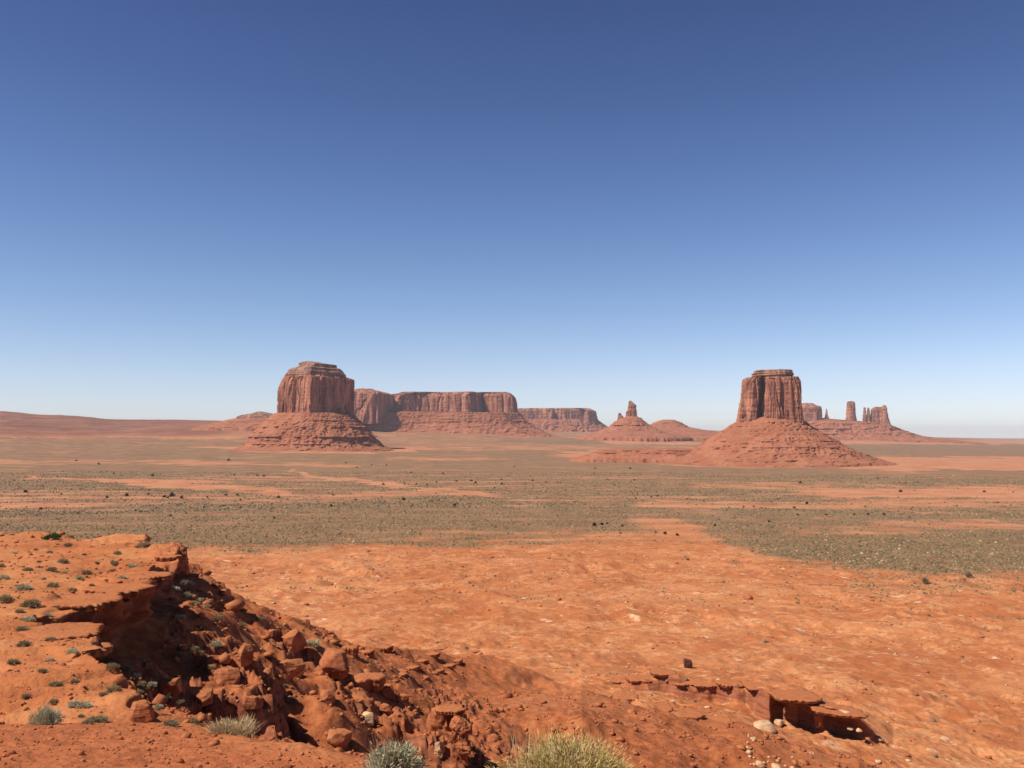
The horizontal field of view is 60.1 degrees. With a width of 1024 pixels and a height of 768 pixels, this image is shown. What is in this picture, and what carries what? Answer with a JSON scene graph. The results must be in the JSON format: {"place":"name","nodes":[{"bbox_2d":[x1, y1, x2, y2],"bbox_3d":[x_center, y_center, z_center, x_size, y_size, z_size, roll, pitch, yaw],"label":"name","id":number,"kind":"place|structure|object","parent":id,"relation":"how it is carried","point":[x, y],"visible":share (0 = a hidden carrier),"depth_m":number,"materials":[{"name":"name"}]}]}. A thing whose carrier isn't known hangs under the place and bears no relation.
{"place":"outdoors","nodes":[
{"label":"outdoors","id":0,"kind":"place"},
{"bbox_2d":[0,411,1023,767],"bbox_3d":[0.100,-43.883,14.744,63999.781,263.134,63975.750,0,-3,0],"label":"ground","id":1,"kind":"structure","parent":0,"point":[730,627],"depth_m":383.71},
{"bbox_2d":[0,593,13,602],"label":"shrub","id":2,"kind":"object","parent":1,"relation":"on","point":[4,598],"visible":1,"depth_m":37.70,"materials":[{"name":"green plant"}]},
{"bbox_2d":[6,658,19,665],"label":"shrub","id":3,"kind":"object","parent":1,"relation":"on","point":[12,661],"visible":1,"depth_m":24.95,"materials":[{"name":"green plant"}]},
{"bbox_2d":[15,625,29,631],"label":"shrub","id":4,"kind":"object","parent":1,"relation":"on","point":[21,628],"visible":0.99,"depth_m":31.49,"materials":[{"name":"green plant"}]},
{"bbox_2d":[15,640,32,646],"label":"shrub","id":5,"kind":"object","parent":1,"relation":"on","point":[22,643],"visible":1,"depth_m":26.62,"materials":[{"name":"green plant"}]},
{"bbox_2d":[14,581,34,590],"bbox_3d":[-23.682,9.756,42.867,0.896,0.525,0.931,-2,-4,35],"label":"shrub","id":6,"kind":"object","parent":1,"relation":"on","point":[24,586],"visible":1,"depth_m":42.78,"materials":[{"name":"green plant"}]},
{"bbox_2d":[18,615,34,621],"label":"shrub","id":7,"kind":"object","parent":1,"relation":"on","point":[27,617],"visible":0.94,"depth_m":32.90,"materials":[{"name":"green plant"}]},
{"bbox_2d":[18,599,43,607],"bbox_3d":[-20.334,9.291,37.450,0.933,0.450,0.938,-3,-4,39],"label":"shrub","id":8,"kind":"object","parent":1,"relation":"on","point":[32,603],"visible":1,"depth_m":37.39,"materials":[{"name":"green plant"}]},
{"bbox_2d":[36,666,47,672],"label":"shrub","id":9,"kind":"object","parent":1,"relation":"on","point":[41,670],"visible":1,"depth_m":22.82,"materials":[{"name":"green plant"}]},
{"bbox_2d":[27,701,66,724],"bbox_3d":[-8.608,6.103,16.380,0.702,0.468,0.709,1,-4,-19],"label":"shrub","id":10,"kind":"object","parent":1,"relation":"on","point":[48,716],"visible":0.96,"depth_m":16.29,"materials":[{"name":"green plant"}]},
{"bbox_2d":[40,532,61,539],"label":"shrub","id":11,"kind":"object","parent":1,"relation":"on","point":[55,536],"visible":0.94,"depth_m":72.87,"materials":[{"name":"green plant"}]},
{"bbox_2d":[45,567,57,571],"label":"shrub","id":12,"kind":"object","parent":1,"relation":"on","point":[52,569],"visible":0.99,"depth_m":52.22,"materials":[{"name":"green plant"}]},
{"bbox_2d":[47,582,59,587],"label":"shrub","id":13,"kind":"object","parent":1,"relation":"on","point":[54,585],"visible":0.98,"depth_m":45.37,"materials":[{"name":"green plant"}]},
{"bbox_2d":[47,680,63,686],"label":"shrub","id":14,"kind":"object","parent":1,"relation":"on","point":[56,684],"visible":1,"depth_m":21.82,"materials":[{"name":"green plant"}]},
{"bbox_2d":[18,622,104,639],"bbox_3d":[-15.997,8.960,31.471,3.064,0.452,3.020,0,-3,0],"label":"rock ledge","id":15,"kind":"object","parent":1,"relation":"on","point":[74,630],"visible":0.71,"depth_m":31.38,"materials":[{"name":"stone"}]},
{"bbox_2d":[57,558,68,562],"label":"shrub","id":16,"kind":"object","parent":1,"relation":"on","point":[63,560],"visible":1,"depth_m":56.42,"materials":[{"name":"green plant"}]},
{"bbox_2d":[66,700,79,708],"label":"shrub","id":17,"kind":"object","parent":1,"relation":"on","point":[71,705],"visible":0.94,"depth_m":20.44,"materials":[{"name":"green plant"}]},
{"bbox_2d":[66,648,80,654],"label":"shrub","id":18,"kind":"object","parent":1,"relation":"on","point":[72,650],"visible":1,"depth_m":25.72,"materials":[{"name":"green plant"}]},
{"bbox_2d":[75,700,93,708],"bbox_3d":[-9.833,7.329,20.311,0.432,0.244,0.416,3,-4,-39],"label":"shrub","id":19,"kind":"object","parent":1,"relation":"on","point":[85,704],"visible":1,"depth_m":20.27,"materials":[{"name":"green plant"}]},
{"bbox_2d":[46,592,123,613],"bbox_3d":[-18.906,9.788,39.380,3.204,0.513,3.506,0,-3,0],"label":"rock ledge","id":20,"kind":"object","parent":1,"relation":"on","point":[92,602],"visible":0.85,"depth_m":38.73,"materials":[{"name":"stone"}]},
{"bbox_2d":[60,639,113,659],"bbox_3d":[-14.037,8.551,28.125,2.527,0.405,2.201,-3,-4,36],"label":"rock ledge","id":21,"kind":"object","parent":1,"relation":"on","point":[105,649],"visible":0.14,"depth_m":28.18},
{"bbox_2d":[81,569,93,574],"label":"shrub","id":22,"kind":"object","parent":1,"relation":"on","point":[89,571],"visible":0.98,"depth_m":54.16,"materials":[{"name":"green plant"}]},
{"bbox_2d":[81,714,101,723],"bbox_3d":[-7.790,6.206,16.353,0.349,0.191,0.365,1,-3,-9],"label":"shrub","id":23,"kind":"object","parent":1,"relation":"on","point":[91,719],"visible":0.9,"depth_m":16.35,"materials":[{"name":"green plant"}]},
{"bbox_2d":[98,715,110,722],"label":"shrub","id":24,"kind":"object","parent":1,"relation":"on","point":[103,720],"visible":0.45,"depth_m":18.85,"materials":[{"name":"green plant"}]},
{"bbox_2d":[105,662,119,669],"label":"shrub","id":25,"kind":"object","parent":1,"relation":"on","point":[112,665],"visible":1,"depth_m":23.45,"materials":[{"name":"green plant"}]},
{"bbox_2d":[105,684,122,692],"bbox_3d":[-9.710,7.441,21.584,0.443,0.205,0.392,0,-3,-4],"label":"shrub","id":26,"kind":"object","parent":1,"relation":"on","point":[110,689],"visible":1,"depth_m":21.58,"materials":[{"name":"green plant"}]},
{"bbox_2d":[82,583,156,599],"bbox_3d":[-19.286,10.183,43.400,3.174,0.457,2.840,0,-3,0],"label":"rock ledge","id":27,"kind":"object","parent":1,"relation":"on","point":[127,590],"visible":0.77,"depth_m":43.16,"materials":[{"name":"stone"}]},
{"bbox_2d":[120,665,133,672],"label":"shrub","id":28,"kind":"object","parent":1,"relation":"on","point":[126,669],"visible":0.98,"depth_m":38.68,"materials":[{"name":"green plant"}]},
{"bbox_2d":[129,673,141,677],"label":"shrub","id":29,"kind":"object","parent":1,"relation":"on","point":[136,675],"visible":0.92,"depth_m":38.59,"materials":[{"name":"green plant"}]},
{"bbox_2d":[129,699,154,722],"bbox_3d":[-8.116,7.232,19.421,0.510,0.552,0.498,1,-4,-15],"label":"boulder","id":30,"kind":"object","parent":1,"relation":"on","point":[142,711],"visible":0.89,"depth_m":19.26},
{"bbox_2d":[137,681,147,685],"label":"shrub","id":31,"kind":"object","parent":1,"relation":"on","point":[142,682],"visible":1,"depth_m":37.34,"materials":[{"name":"green plant"}]},
{"bbox_2d":[135,541,150,547],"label":"shrub","id":32,"kind":"object","parent":1,"relation":"on","point":[146,544],"visible":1,"depth_m":63.14,"materials":[{"name":"green plant"}]},
{"bbox_2d":[116,571,172,582],"bbox_3d":[-20.231,10.742,48.936,3.060,0.453,2.750,-1,-4,22],"label":"rock ledge","id":33,"kind":"object","parent":1,"relation":"on","point":[161,577],"visible":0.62,"depth_m":48.63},
{"bbox_2d":[147,681,156,687],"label":"shrub","id":34,"kind":"object","parent":1,"relation":"on","point":[153,683],"visible":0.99,"depth_m":38.54,"materials":[{"name":"green plant"}]},
{"bbox_2d":[154,554,182,561],"bbox_3d":[-23.229,11.774,59.594,1.904,0.453,1.838,0,-3,0],"label":"rock ledge","id":35,"kind":"object","parent":1,"relation":"on","point":[165,558],"visible":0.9,"depth_m":59.09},
{"bbox_2d":[159,677,181,693],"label":"boulder","id":36,"kind":"object","parent":1,"relation":"on","point":[170,685],"visible":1,"depth_m":39.16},
{"bbox_2d":[161,718,180,726],"bbox_3d":[-6.203,6.160,16.088,0.351,0.162,0.334,0,-3,-3],"label":"shrub","id":37,"kind":"object","parent":1,"relation":"on","point":[173,723],"visible":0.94,"depth_m":16.06,"materials":[{"name":"green plant"}]},
{"bbox_2d":[158,541,189,574],"bbox_3d":[-23.880,12.274,62.153,2.419,2.330,2.355,1,-4,-17],"label":"rock ledge","id":38,"kind":"object","parent":1,"relation":"on","point":[183,568],"visible":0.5,"depth_m":61.79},
{"bbox_2d":[173,614,186,619],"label":"shrub","id":39,"kind":"object","parent":1,"relation":"on","point":[182,617],"visible":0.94,"depth_m":48.79,"materials":[{"name":"green plant"}]},
{"bbox_2d":[174,652,185,656],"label":"shrub","id":40,"kind":"object","parent":1,"relation":"on","point":[179,654],"visible":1,"depth_m":44.93,"materials":[{"name":"green plant"}]},
{"bbox_2d":[182,591,192,597],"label":"shrub","id":41,"kind":"object","parent":1,"relation":"on","point":[186,594],"visible":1,"depth_m":57.09,"materials":[{"name":"green plant"}]},
{"bbox_2d":[187,646,198,650],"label":"shrub","id":42,"kind":"object","parent":1,"relation":"on","point":[193,648],"visible":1,"depth_m":45.96,"materials":[{"name":"green plant"}]},
{"bbox_2d":[189,717,200,723],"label":"shrub","id":43,"kind":"object","parent":1,"relation":"on","point":[196,720],"visible":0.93,"depth_m":21.57,"materials":[{"name":"green plant"}]},
{"bbox_2d":[194,688,213,707],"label":"boulder","id":44,"kind":"object","parent":1,"relation":"on","point":[203,697],"visible":0.95,"depth_m":40.08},
{"bbox_2d":[209,639,223,646],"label":"shrub","id":45,"kind":"object","parent":1,"relation":"on","point":[216,644],"visible":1,"depth_m":47.90,"materials":[{"name":"green plant"}]},
{"bbox_2d":[213,615,224,620],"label":"shrub","id":46,"kind":"object","parent":1,"relation":"on","point":[218,617],"visible":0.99,"depth_m":51.73,"materials":[{"name":"green plant"}]},
{"bbox_2d":[214,667,240,685],"bbox_3d":[-14.151,14.604,43.880,1.272,0.992,1.151,2,-4,-25],"label":"boulder","id":47,"kind":"object","parent":1,"relation":"on","point":[224,676],"visible":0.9,"depth_m":43.58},
{"bbox_2d":[199,714,262,736],"bbox_3d":[-4.666,5.721,14.830,1.161,0.342,1.132,1,-4,-22],"label":"dry bush","id":48,"kind":"object","parent":1,"relation":"on","point":[246,727],"visible":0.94,"depth_m":14.80,"materials":[{"name":"beige plant"}]},
{"bbox_2d":[191,411,272,430],"bbox_3d":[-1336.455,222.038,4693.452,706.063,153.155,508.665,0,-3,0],"label":"mesa","id":49,"kind":"structure","parent":1,"relation":"on","point":[249,422],"depth_m":4539.17,"materials":[{"name":"stone"}]},
{"bbox_2d":[238,643,253,666],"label":"boulder","id":50,"kind":"object","parent":1,"relation":"on","point":[245,653],"visible":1,"depth_m":45.47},
{"bbox_2d":[242,695,262,709],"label":"boulder","id":51,"kind":"object","parent":1,"relation":"on","point":[252,702],"visible":1,"depth_m":41.07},
{"bbox_2d":[268,629,275,637],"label":"boulder","id":52,"kind":"object","parent":1,"relation":"on","point":[271,633],"visible":0.94,"depth_m":59.73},
{"bbox_2d":[277,659,304,679],"bbox_3d":[-12.398,15.790,49.132,1.978,1.036,1.562,2,-4,-27],"label":"boulder","id":53,"kind":"object","parent":1,"relation":"on","point":[288,669],"visible":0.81,"depth_m":48.67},
{"bbox_2d":[286,697,297,703],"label":"shrub","id":54,"kind":"object","parent":1,"relation":"on","point":[294,699],"visible":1,"depth_m":46.77,"materials":[{"name":"green plant"}]},
{"bbox_2d":[281,629,306,653],"bbox_3d":[-14.932,17.639,60.410,1.757,1.756,1.397,0,-3,0],"label":"boulder","id":55,"kind":"object","parent":1,"relation":"on","point":[294,640],"visible":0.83,"depth_m":60.06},
{"bbox_2d":[230,361,394,451],"bbox_3d":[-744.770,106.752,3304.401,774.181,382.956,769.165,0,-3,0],"label":"butte","id":56,"kind":"object","parent":1,"relation":"on","point":[315,407],"visible":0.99,"depth_m":3178.55,"materials":[{"name":"stone"}]},
{"bbox_2d":[306,639,320,646],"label":"shrub","id":57,"kind":"object","parent":1,"relation":"on","point":[316,643],"visible":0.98,"depth_m":61.37,"materials":[{"name":"green plant"}]},
{"bbox_2d":[320,689,335,704],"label":"boulder","id":58,"kind":"object","parent":1,"relation":"on","point":[327,696],"visible":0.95,"depth_m":47.17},
{"bbox_2d":[319,648,348,679],"bbox_3d":[-11.365,17.906,56.536,1.842,1.827,1.872,1,-4,-14],"label":"boulder","id":59,"kind":"object","parent":1,"relation":"on","point":[333,662],"visible":0.88,"depth_m":55.98,"materials":[{"name":"stone"}]},
{"bbox_2d":[327,728,351,748],"bbox_3d":[-8.755,18.083,45.025,1.210,0.979,1.216,0,-3,0],"label":"boulder","id":60,"kind":"object","parent":1,"relation":"on","point":[338,737],"visible":0.93,"depth_m":44.63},
{"bbox_2d":[341,645,358,657],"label":"boulder","id":61,"kind":"object","parent":1,"relation":"on","point":[352,650],"visible":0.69,"depth_m":65.77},
{"bbox_2d":[360,649,374,658],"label":"rock ledge","id":62,"kind":"object","parent":1,"relation":"on","point":[369,652],"visible":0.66,"depth_m":82.20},
{"bbox_2d":[362,711,373,725],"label":"boulder","id":63,"kind":"object","parent":1,"relation":"on","point":[369,717],"visible":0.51,"depth_m":51.30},
{"bbox_2d":[354,672,385,692],"bbox_3d":[-9.961,20.533,60.751,2.646,1.094,2.240,2,-4,-24],"label":"boulder","id":64,"kind":"object","parent":1,"relation":"on","point":[374,682],"visible":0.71,"depth_m":60.10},
{"bbox_2d":[372,645,393,653],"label":"rock ledge","id":65,"kind":"object","parent":1,"relation":"on","point":[387,648],"visible":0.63,"depth_m":91.28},
{"bbox_2d":[379,703,391,715],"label":"boulder","id":66,"kind":"object","parent":1,"relation":"on","point":[384,708],"visible":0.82,"depth_m":53.72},
{"bbox_2d":[379,683,395,700],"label":"boulder","id":67,"kind":"object","parent":1,"relation":"on","point":[387,691],"visible":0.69,"depth_m":61.71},
{"bbox_2d":[358,734,429,767],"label":"bush","id":68,"kind":"object","parent":1,"relation":"on","point":[394,756],"visible":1,"depth_m":10.40,"materials":[{"name":"green plant"}]},
{"bbox_2d":[397,693,408,702],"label":"boulder","id":69,"kind":"object","parent":1,"relation":"on","point":[402,697],"visible":1,"depth_m":62.14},
{"bbox_2d":[406,665,420,670],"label":"rock ledge","id":70,"kind":"object","parent":1,"relation":"on","point":[413,668],"visible":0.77,"depth_m":85.48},
{"bbox_2d":[417,659,428,663],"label":"rock ledge","id":71,"kind":"object","parent":1,"relation":"on","point":[424,661],"visible":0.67,"depth_m":99.73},
{"bbox_2d":[426,652,440,658],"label":"rock ledge","id":72,"kind":"object","parent":1,"relation":"on","point":[435,655],"visible":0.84,"depth_m":103.38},
{"bbox_2d":[0,531,875,767],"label":"gravel","id":73,"kind":"structure","parent":1,"relation":"on","point":[233,605],"depth_m":51.49,"materials":[{"name":"stone"}]},
{"bbox_2d":[426,704,472,765],"bbox_3d":[-3.750,20.662,52.624,2.944,3.138,4.189,0,-3,0],"label":"boulder","id":74,"kind":"object","parent":1,"relation":"on","point":[451,723],"visible":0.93,"depth_m":51.25,"materials":[{"name":"stone"}]},
{"bbox_2d":[443,663,455,669],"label":"rock ledge","id":75,"kind":"object","parent":1,"relation":"on","point":[451,666],"visible":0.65,"depth_m":102.68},
{"bbox_2d":[354,388,558,436],"bbox_3d":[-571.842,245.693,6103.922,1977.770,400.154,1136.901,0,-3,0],"label":"mesa","id":76,"kind":"structure","parent":1,"relation":"on","point":[487,413],"depth_m":5740.88,"materials":[{"name":"stone"}]},
{"bbox_2d":[453,659,462,664],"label":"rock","id":77,"kind":"object","parent":1,"relation":"on","point":[458,661],"visible":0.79,"depth_m":107.50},
{"bbox_2d":[0,471,1023,629],"bbox_3d":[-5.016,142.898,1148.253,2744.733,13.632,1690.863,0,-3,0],"label":"scrub","id":78,"kind":"object","parent":1,"relation":"on","point":[813,550],"visible":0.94,"depth_m":847.08,"materials":[{"name":"plant"}]},
{"bbox_2d":[485,718,640,767],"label":"bush","id":79,"kind":"object","parent":1,"relation":"on","point":[560,755],"visible":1,"depth_m":9.80,"materials":[{"name":"green plant"}]},
{"bbox_2d":[518,408,607,431],"bbox_3d":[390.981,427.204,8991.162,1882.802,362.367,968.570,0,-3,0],"label":"mesa","id":80,"kind":"structure","parent":1,"relation":"on","point":[565,419],"depth_m":8807.48,"materials":[{"name":"stone"}]},
{"bbox_2d":[188,550,1023,767],"bbox_3d":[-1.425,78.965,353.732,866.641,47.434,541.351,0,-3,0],"label":"rubble","id":81,"kind":"object","parent":1,"relation":"on","point":[750,597],"visible":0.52,"depth_m":333.21,"materials":[{"name":"stone"}]},
{"bbox_2d":[212,553,1014,757],"bbox_3d":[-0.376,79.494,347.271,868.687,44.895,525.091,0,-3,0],"label":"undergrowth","id":82,"kind":"object","parent":1,"relation":"on","point":[930,720],"visible":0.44,"depth_m":333.35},
{"bbox_2d":[609,676,624,683],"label":"rock ledge","id":83,"kind":"object","parent":1,"relation":"on","point":[617,681],"visible":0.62,"depth_m":191.93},
{"bbox_2d":[613,690,638,700],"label":"rock ledge","id":84,"kind":"object","parent":1,"relation":"on","point":[630,695],"visible":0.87,"depth_m":146.34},
{"bbox_2d":[237,548,1023,761],"bbox_3d":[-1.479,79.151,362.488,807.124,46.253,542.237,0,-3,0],"label":"pebbles","id":85,"kind":"object","parent":1,"relation":"on","point":[907,760],"visible":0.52,"depth_m":310.94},
{"bbox_2d":[573,400,692,441],"bbox_3d":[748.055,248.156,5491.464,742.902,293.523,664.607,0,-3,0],"label":"butte","id":86,"kind":"object","parent":1,"relation":"on","point":[631,426],"visible":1,"depth_m":5331.17,"materials":[{"name":"stone"}]},
{"bbox_2d":[624,674,652,683],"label":"rock ledge","id":87,"kind":"object","parent":1,"relation":"on","point":[634,678],"visible":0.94,"depth_m":189.32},
{"bbox_2d":[646,701,672,711],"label":"rock ledge","id":88,"kind":"object","parent":1,"relation":"on","point":[663,706],"visible":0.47,"depth_m":145.42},
{"bbox_2d":[649,668,676,677],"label":"rock ledge","id":89,"kind":"object","parent":1,"relation":"on","point":[660,672],"visible":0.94,"depth_m":189.42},
{"bbox_2d":[674,677,693,686],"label":"rock ledge","id":90,"kind":"object","parent":1,"relation":"on","point":[683,684],"visible":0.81,"depth_m":184.33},
{"bbox_2d":[683,658,692,667],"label":"boulder","id":91,"kind":"object","parent":1,"relation":"on","point":[687,663],"visible":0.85,"depth_m":276.34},
{"bbox_2d":[673,707,704,719],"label":"rock ledge","id":92,"kind":"object","parent":1,"relation":"on","point":[694,714],"visible":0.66,"depth_m":144.26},
{"bbox_2d":[690,679,715,688],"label":"rock ledge","id":93,"kind":"object","parent":1,"relation":"on","point":[700,683],"visible":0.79,"depth_m":184.12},
{"bbox_2d":[706,715,731,721],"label":"rock ledge","id":94,"kind":"object","parent":1,"relation":"on","point":[719,718],"visible":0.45,"depth_m":146.50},
{"bbox_2d":[715,678,743,688],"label":"rock ledge","id":95,"kind":"object","parent":1,"relation":"on","point":[725,683],"visible":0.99,"depth_m":181.22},
{"bbox_2d":[743,681,762,690],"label":"rock ledge","id":96,"kind":"object","parent":1,"relation":"on","point":[751,686],"visible":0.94,"depth_m":178.17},
{"bbox_2d":[755,760,764,767],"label":"boulder","id":97,"kind":"object","parent":1,"relation":"on","point":[758,763],"visible":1,"depth_m":71.70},
{"bbox_2d":[753,720,776,733],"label":"boulder","id":98,"kind":"object","parent":1,"relation":"on","point":[767,725],"visible":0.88,"depth_m":150.12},
{"bbox_2d":[661,369,897,466],"bbox_3d":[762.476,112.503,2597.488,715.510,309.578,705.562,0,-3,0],"label":"butte","id":99,"kind":"object","parent":1,"relation":"on","point":[770,427],"visible":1,"depth_m":2472.27,"materials":[{"name":"stone"}]},
{"bbox_2d":[774,719,784,726],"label":"boulder","id":100,"kind":"object","parent":1,"relation":"on","point":[779,722],"visible":1,"depth_m":170.01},
{"bbox_2d":[766,690,867,728],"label":"rock overhang","id":101,"kind":"object","parent":1,"relation":"on","point":[809,699],"visible":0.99,"depth_m":166.91,"materials":[{"name":"stone"}]},
{"bbox_2d":[921,577,929,583],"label":"juniper tree","id":102,"kind":"object","parent":1,"relation":"on","point":[924,580],"visible":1,"depth_m":479.53,"materials":[{"name":"green plant"}]},
{"bbox_2d":[0,0,1023,437],"label":"sky","id":103,"kind":"structure","parent":0,"point":[600,206],"materials":[{"name":"blue"}]},
{"bbox_2d":[569,448,692,462],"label":"hill","id":104,"kind":"structure","parent":0,"point":[636,455],"depth_m":2635.65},
{"bbox_2d":[650,420,718,440],"bbox_3d":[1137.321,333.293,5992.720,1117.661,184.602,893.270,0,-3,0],"label":"hill","id":105,"kind":"structure","parent":0,"point":[675,427],"depth_m":5818.15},
{"bbox_2d":[808,418,987,443],"bbox_3d":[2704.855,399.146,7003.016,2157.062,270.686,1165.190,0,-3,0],"label":"hill","id":106,"kind":"structure","parent":0,"point":[844,430],"depth_m":6732.87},
{"bbox_2d":[802,403,821,421],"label":"butte","id":107,"kind":"object","parent":106,"relation":"on","point":[812,412],"visible":0.72,"depth_m":6888.43,"materials":[{"name":"stone"}]},
{"bbox_2d":[845,401,856,420],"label":"butte","id":108,"kind":"object","parent":106,"relation":"on","point":[850,412],"visible":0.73,"depth_m":6918.30,"materials":[{"name":"stone"}]},
{"bbox_2d":[862,407,866,421],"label":"rock spire","id":109,"kind":"object","parent":106,"relation":"on","point":[864,418],"visible":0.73,"depth_m":6879.39,"materials":[{"name":"stone"}]},
{"bbox_2d":[867,408,870,421],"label":"rock spire","id":110,"kind":"object","parent":106,"relation":"on","point":[868,415],"visible":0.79,"depth_m":6880.38,"materials":[{"name":"stone"}]},
{"bbox_2d":[870,407,881,423],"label":"butte","id":111,"kind":"object","parent":106,"relation":"on","point":[876,415],"visible":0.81,"depth_m":6865.43,"materials":[{"name":"stone"}]},
{"bbox_2d":[881,405,896,429],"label":"rock spire","id":112,"kind":"object","parent":106,"relation":"on","point":[885,420],"visible":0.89,"depth_m":6838.00,"materials":[{"name":"stone"}]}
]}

